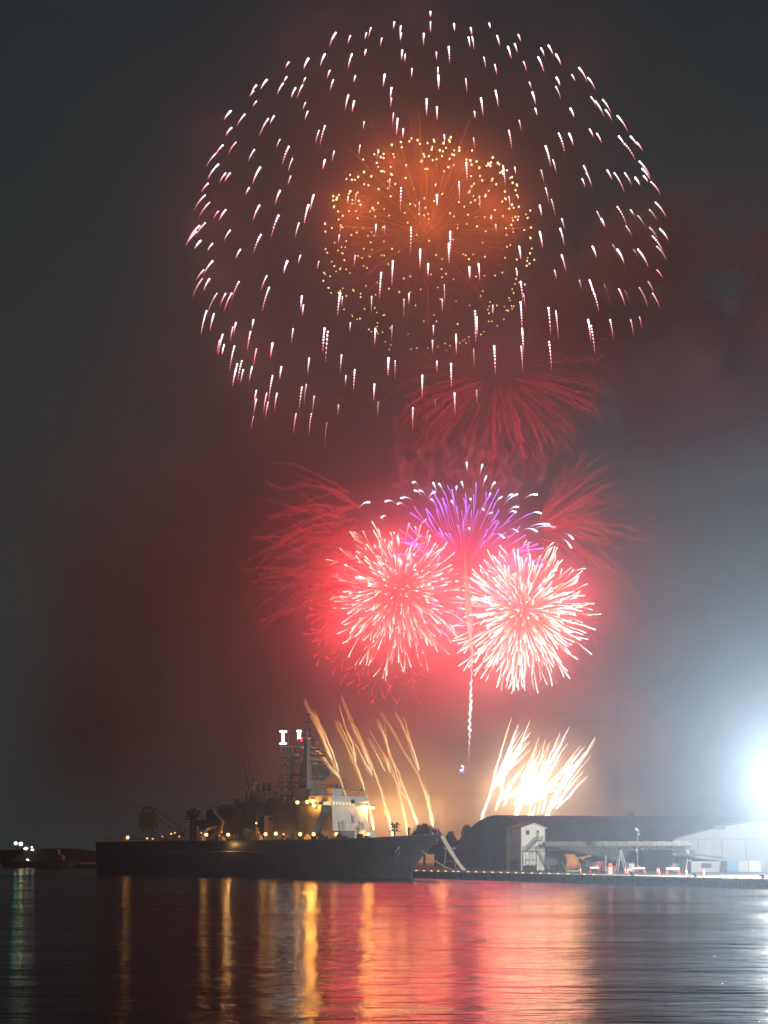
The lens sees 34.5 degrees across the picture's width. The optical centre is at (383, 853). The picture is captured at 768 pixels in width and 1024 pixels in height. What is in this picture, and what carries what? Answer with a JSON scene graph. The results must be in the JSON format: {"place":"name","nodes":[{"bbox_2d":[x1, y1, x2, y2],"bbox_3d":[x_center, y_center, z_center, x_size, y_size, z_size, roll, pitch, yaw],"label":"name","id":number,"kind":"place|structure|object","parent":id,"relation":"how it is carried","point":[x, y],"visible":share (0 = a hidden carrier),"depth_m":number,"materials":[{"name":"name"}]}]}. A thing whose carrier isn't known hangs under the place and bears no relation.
{"place":"outdoors","nodes":[
{"label":"outdoors","id":0,"kind":"place"},
{"bbox_2d":[0,848,433,862],"bbox_3d":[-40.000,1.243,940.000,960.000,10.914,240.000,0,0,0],"label":"terrain","id":1,"kind":"structure","parent":0,"point":[82,855],"depth_m":857.07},
{"bbox_2d":[304,698,374,830],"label":"comet fan","id":2,"kind":"object","parent":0,"point":[338,775],"visible":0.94,"depth_m":694.93},
{"bbox_2d":[335,705,364,789],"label":"comet fan","id":3,"kind":"object","parent":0,"point":[354,755],"visible":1,"depth_m":694.27},
{"bbox_2d":[341,695,393,835],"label":"comet fan","id":4,"kind":"object","parent":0,"point":[383,800],"visible":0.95,"depth_m":684.31},
{"bbox_2d":[0,863,767,1023],"bbox_3d":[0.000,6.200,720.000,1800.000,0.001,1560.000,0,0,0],"label":"water","id":5,"kind":"structure","parent":0,"point":[81,945],"depth_m":77.92,"materials":[{"name":"black liquid"}]},
{"bbox_2d":[2,838,78,866],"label":"harbour boat","id":6,"kind":"object","parent":5,"relation":"on","point":[31,857],"visible":1,"depth_m":542.29,"materials":[{"name":"paint"}]},
{"bbox_2d":[96,713,444,878],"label":"icebreaker ship","id":7,"kind":"object","parent":5,"relation":"on","point":[263,830],"visible":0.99,"depth_m":323.18,"materials":[{"name":"paint"}]},
{"bbox_2d":[440,837,462,870],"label":"mooring rope","id":8,"kind":"object","parent":7,"relation":"attached to","point":[450,853],"visible":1,"depth_m":296.76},
{"bbox_2d":[443,835,465,870],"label":"mooring rope","id":9,"kind":"object","parent":7,"relation":"attached to","point":[453,853],"visible":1,"depth_m":296.71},
{"bbox_2d":[0,0,767,854],"label":"sky","id":10,"kind":"structure","parent":0,"point":[162,551],"materials":[{"name":"black"}]},
{"bbox_2d":[302,519,476,704],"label":"crimson burst","id":11,"kind":"object","parent":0,"point":[380,563],"visible":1,"depth_m":699.20,"materials":[{"name":"red"}]},
{"bbox_2d":[369,719,417,835],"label":"comet fan","id":12,"kind":"object","parent":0,"point":[401,801],"visible":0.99,"depth_m":684.69},
{"bbox_2d":[381,712,433,826],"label":"comet fan","id":13,"kind":"object","parent":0,"point":[427,802],"visible":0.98,"depth_m":686.48},
{"bbox_2d":[78,862,767,877],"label":"quay","id":14,"kind":"structure","parent":0,"point":[429,866],"depth_m":288.10,"materials":[{"name":"concrete"}]},
{"bbox_2d":[78,864,767,888],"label":"quay wall","id":15,"kind":"structure","parent":14,"relation":"attached to","point":[623,880],"depth_m":255.51,"materials":[{"name":"concrete"}]},
{"bbox_2d":[559,876,566,880],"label":"fender","id":16,"kind":"object","parent":15,"relation":"attached to","point":[563,878],"visible":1,"depth_m":262.30,"materials":[{"name":"black rubber"}]},
{"bbox_2d":[576,877,583,880],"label":"fender","id":17,"kind":"object","parent":15,"relation":"attached to","point":[579,878],"visible":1,"depth_m":257.76,"materials":[{"name":"black rubber"}]},
{"bbox_2d":[593,877,600,881],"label":"fender","id":18,"kind":"object","parent":15,"relation":"attached to","point":[597,879],"visible":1,"depth_m":253.11,"materials":[{"name":"black rubber"}]},
{"bbox_2d":[610,878,617,881],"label":"fender","id":19,"kind":"object","parent":15,"relation":"attached to","point":[613,879],"visible":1,"depth_m":248.88,"materials":[{"name":"black rubber"}]},
{"bbox_2d":[627,878,635,882],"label":"fender","id":20,"kind":"object","parent":15,"relation":"attached to","point":[632,880],"visible":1,"depth_m":244.55,"materials":[{"name":"black rubber"}]},
{"bbox_2d":[644,878,652,882],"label":"fender","id":21,"kind":"object","parent":15,"relation":"attached to","point":[648,880],"visible":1,"depth_m":240.48,"materials":[{"name":"black rubber"}]},
{"bbox_2d":[661,879,669,883],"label":"fender","id":22,"kind":"object","parent":15,"relation":"attached to","point":[666,881],"visible":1,"depth_m":236.43,"materials":[{"name":"black rubber"}]},
{"bbox_2d":[678,879,686,883],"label":"fender","id":23,"kind":"object","parent":15,"relation":"attached to","point":[682,881],"visible":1,"depth_m":232.73,"materials":[{"name":"black rubber"}]},
{"bbox_2d":[695,880,703,884],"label":"fender","id":24,"kind":"object","parent":15,"relation":"attached to","point":[700,882],"visible":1,"depth_m":228.94,"materials":[{"name":"black rubber"}]},
{"bbox_2d":[712,880,721,884],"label":"fender","id":25,"kind":"object","parent":15,"relation":"attached to","point":[716,882],"visible":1,"depth_m":225.26,"materials":[{"name":"black rubber"}]},
{"bbox_2d":[729,880,738,885],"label":"fender","id":26,"kind":"object","parent":15,"relation":"attached to","point":[734,883],"visible":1,"depth_m":221.81,"materials":[{"name":"black rubber"}]},
{"bbox_2d":[746,881,755,885],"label":"fender","id":27,"kind":"object","parent":15,"relation":"attached to","point":[750,883],"visible":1,"depth_m":218.46,"materials":[{"name":"black rubber"}]},
{"bbox_2d":[411,823,436,865],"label":"round tree","id":28,"kind":"object","parent":14,"relation":"on","point":[423,829],"visible":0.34,"depth_m":423.79,"materials":[{"name":"green plant"}]},
{"bbox_2d":[433,827,443,845],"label":"round tree","id":29,"kind":"object","parent":14,"relation":"on","point":[440,841],"visible":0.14,"depth_m":431.08,"materials":[{"name":"green plant"}]},
{"bbox_2d":[433,845,455,866],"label":"store shed","id":30,"kind":"structure","parent":14,"relation":"on","point":[439,853],"depth_m":414.25,"materials":[{"name":"grey metal"}]},
{"bbox_2d":[443,847,455,870],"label":"trestle","id":31,"kind":"object","parent":14,"relation":"on","point":[445,848],"visible":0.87,"depth_m":317.41,"materials":[{"name":"grey paint"}]},
{"bbox_2d":[443,831,457,845],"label":"round tree","id":32,"kind":"object","parent":14,"relation":"on","point":[451,840],"visible":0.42,"depth_m":438.57,"materials":[{"name":"green plant"}]},
{"bbox_2d":[460,825,470,836],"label":"round tree","id":33,"kind":"object","parent":14,"relation":"on","point":[465,828],"visible":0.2,"depth_m":429.30,"materials":[{"name":"green plant"}]},
{"bbox_2d":[578,855,596,870],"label":"excavator","id":34,"kind":"object","parent":14,"relation":"on","point":[587,864],"visible":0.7,"depth_m":314.80,"materials":[{"name":"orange metal"}]},
{"bbox_2d":[589,865,602,873],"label":"trestle barrier","id":35,"kind":"object","parent":14,"relation":"on","point":[596,867],"visible":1,"depth_m":268.90,"materials":[{"name":"white paint"}]},
{"bbox_2d":[594,861,603,870],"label":"site cabin","id":36,"kind":"object","parent":14,"relation":"on","point":[600,863],"visible":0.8,"depth_m":318.00,"materials":[{"name":"red paint"}]},
{"bbox_2d":[545,841,690,871],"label":"conveyor gallery","id":37,"kind":"object","parent":14,"relation":"on","point":[633,844],"visible":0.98,"depth_m":307.68,"materials":[{"name":"metal"}]},
{"bbox_2d":[634,827,639,871],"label":"lamp post","id":38,"kind":"object","parent":14,"relation":"on","point":[636,829],"visible":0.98,"depth_m":290.87,"materials":[{"name":"grey metal"}]},
{"bbox_2d":[632,865,645,874],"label":"trestle barrier","id":39,"kind":"object","parent":14,"relation":"on","point":[639,867],"visible":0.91,"depth_m":260.90,"materials":[{"name":"white paint"}]},
{"bbox_2d":[665,866,679,874],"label":"trestle barrier","id":40,"kind":"object","parent":14,"relation":"on","point":[671,868],"visible":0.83,"depth_m":251.90,"materials":[{"name":"white paint"}]},
{"bbox_2d":[674,852,728,871],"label":"site office","id":41,"kind":"structure","parent":14,"relation":"on","point":[707,866],"depth_m":292.00,"materials":[{"name":"paint"}]},
{"bbox_2d":[701,863,711,867],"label":"window","id":42,"kind":"structure","parent":41,"relation":"in","point":[703,865],"depth_m":291.92,"materials":[{"name":"glass"}]},
{"bbox_2d":[642,820,767,871],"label":"arched shed","id":43,"kind":"structure","parent":14,"relation":"on","point":[742,841],"depth_m":300.00,"materials":[{"name":"grey paint"}]},
{"bbox_2d":[672,850,694,871],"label":"door","id":44,"kind":"structure","parent":43,"relation":"in","point":[677,856],"depth_m":299.94,"materials":[{"name":"paint"}]},
{"bbox_2d":[721,861,738,871],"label":"cargo container","id":45,"kind":"object","parent":14,"relation":"on","point":[729,866],"visible":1,"depth_m":287.95,"materials":[{"name":"grey metal"}]},
{"bbox_2d":[728,861,738,871],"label":"door","id":46,"kind":"structure","parent":45,"relation":"in","point":[730,863],"depth_m":287.95,"materials":[{"name":"blue paint"}]},
{"bbox_2d":[738,861,747,871],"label":"cargo container","id":47,"kind":"object","parent":14,"relation":"on","point":[743,866],"visible":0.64,"depth_m":287.95,"materials":[{"name":"white metal"}]},
{"bbox_2d":[738,861,747,871],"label":"door","id":48,"kind":"structure","parent":47,"relation":"in","point":[743,865],"depth_m":287.95,"materials":[{"name":"white metal"}]},
{"bbox_2d":[748,861,760,871],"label":"cargo container","id":49,"kind":"object","parent":14,"relation":"on","point":[754,866],"visible":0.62,"depth_m":287.95,"materials":[{"name":"metal"}]},
{"bbox_2d":[750,861,759,871],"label":"door","id":50,"kind":"structure","parent":49,"relation":"in","point":[754,865],"depth_m":287.95,"materials":[{"name":"metal"}]},
{"bbox_2d":[78,863,767,879],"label":"pavement","id":51,"kind":"structure","parent":0,"point":[690,877],"depth_m":254.25,"materials":[{"name":"concrete"}]},
{"bbox_2d":[186,11,668,435],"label":"white star shell","id":52,"kind":"object","parent":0,"point":[602,221],"visible":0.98,"depth_m":643.79},
{"bbox_2d":[296,93,561,349],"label":"golden point shell","id":53,"kind":"object","parent":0,"point":[423,190],"visible":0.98,"depth_m":697.34},
{"bbox_2d":[362,462,573,636],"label":"violet palm","id":54,"kind":"object","parent":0,"point":[490,536],"visible":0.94,"depth_m":699.10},
{"bbox_2d":[480,718,530,819],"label":"comet fan","id":55,"kind":"object","parent":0,"point":[507,768],"visible":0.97,"depth_m":684.12},
{"bbox_2d":[501,762,526,804],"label":"comet fan","id":56,"kind":"object","parent":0,"point":[505,795],"visible":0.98,"depth_m":687.78},
{"bbox_2d":[450,540,599,694],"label":"blazing burst","id":57,"kind":"object","parent":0,"point":[519,661],"visible":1,"depth_m":697.96,"materials":[{"name":"white"}]},
{"bbox_2d":[464,550,473,761],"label":"rising tail","id":58,"kind":"object","parent":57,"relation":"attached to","point":[468,608],"visible":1,"depth_m":672.34},
{"bbox_2d":[504,823,548,869],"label":"stair tower","id":59,"kind":"structure","parent":0,"point":[525,846],"depth_m":323.79,"materials":[{"name":"white paint"}]},
{"bbox_2d":[510,860,517,869],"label":"shutter door","id":60,"kind":"structure","parent":59,"relation":"in","point":[513,863],"depth_m":324.98,"materials":[{"name":"grey metal"}]},
{"bbox_2d":[513,738,543,815],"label":"comet fan","id":61,"kind":"object","parent":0,"point":[526,776],"visible":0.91,"depth_m":687.10},
{"bbox_2d":[523,728,568,812],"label":"comet fan","id":62,"kind":"object","parent":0,"point":[533,783],"visible":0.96,"depth_m":687.75},
{"bbox_2d":[540,738,594,815],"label":"comet fan","id":63,"kind":"object","parent":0,"point":[569,772],"visible":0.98,"depth_m":687.87},
{"bbox_2d":[556,854,578,871],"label":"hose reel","id":64,"kind":"object","parent":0,"point":[568,862],"visible":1,"depth_m":304.75,"materials":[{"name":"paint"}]},
{"bbox_2d":[607,863,613,873],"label":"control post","id":65,"kind":"object","parent":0,"point":[609,866],"visible":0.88,"depth_m":266.70,"materials":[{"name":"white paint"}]},
{"bbox_2d":[454,812,767,869],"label":"warehouse","id":66,"kind":"structure","parent":0,"point":[481,843],"depth_m":355.83,"materials":[{"name":"grey paint"}]},
{"bbox_2d":[487,852,491,867],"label":"door","id":67,"kind":"structure","parent":66,"relation":"in","point":[489,854],"depth_m":370.37,"materials":[{"name":"grey paint"}]},
{"bbox_2d":[626,863,634,870],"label":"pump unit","id":68,"kind":"object","parent":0,"point":[630,865],"visible":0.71,"depth_m":295.50,"materials":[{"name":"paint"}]}
]}

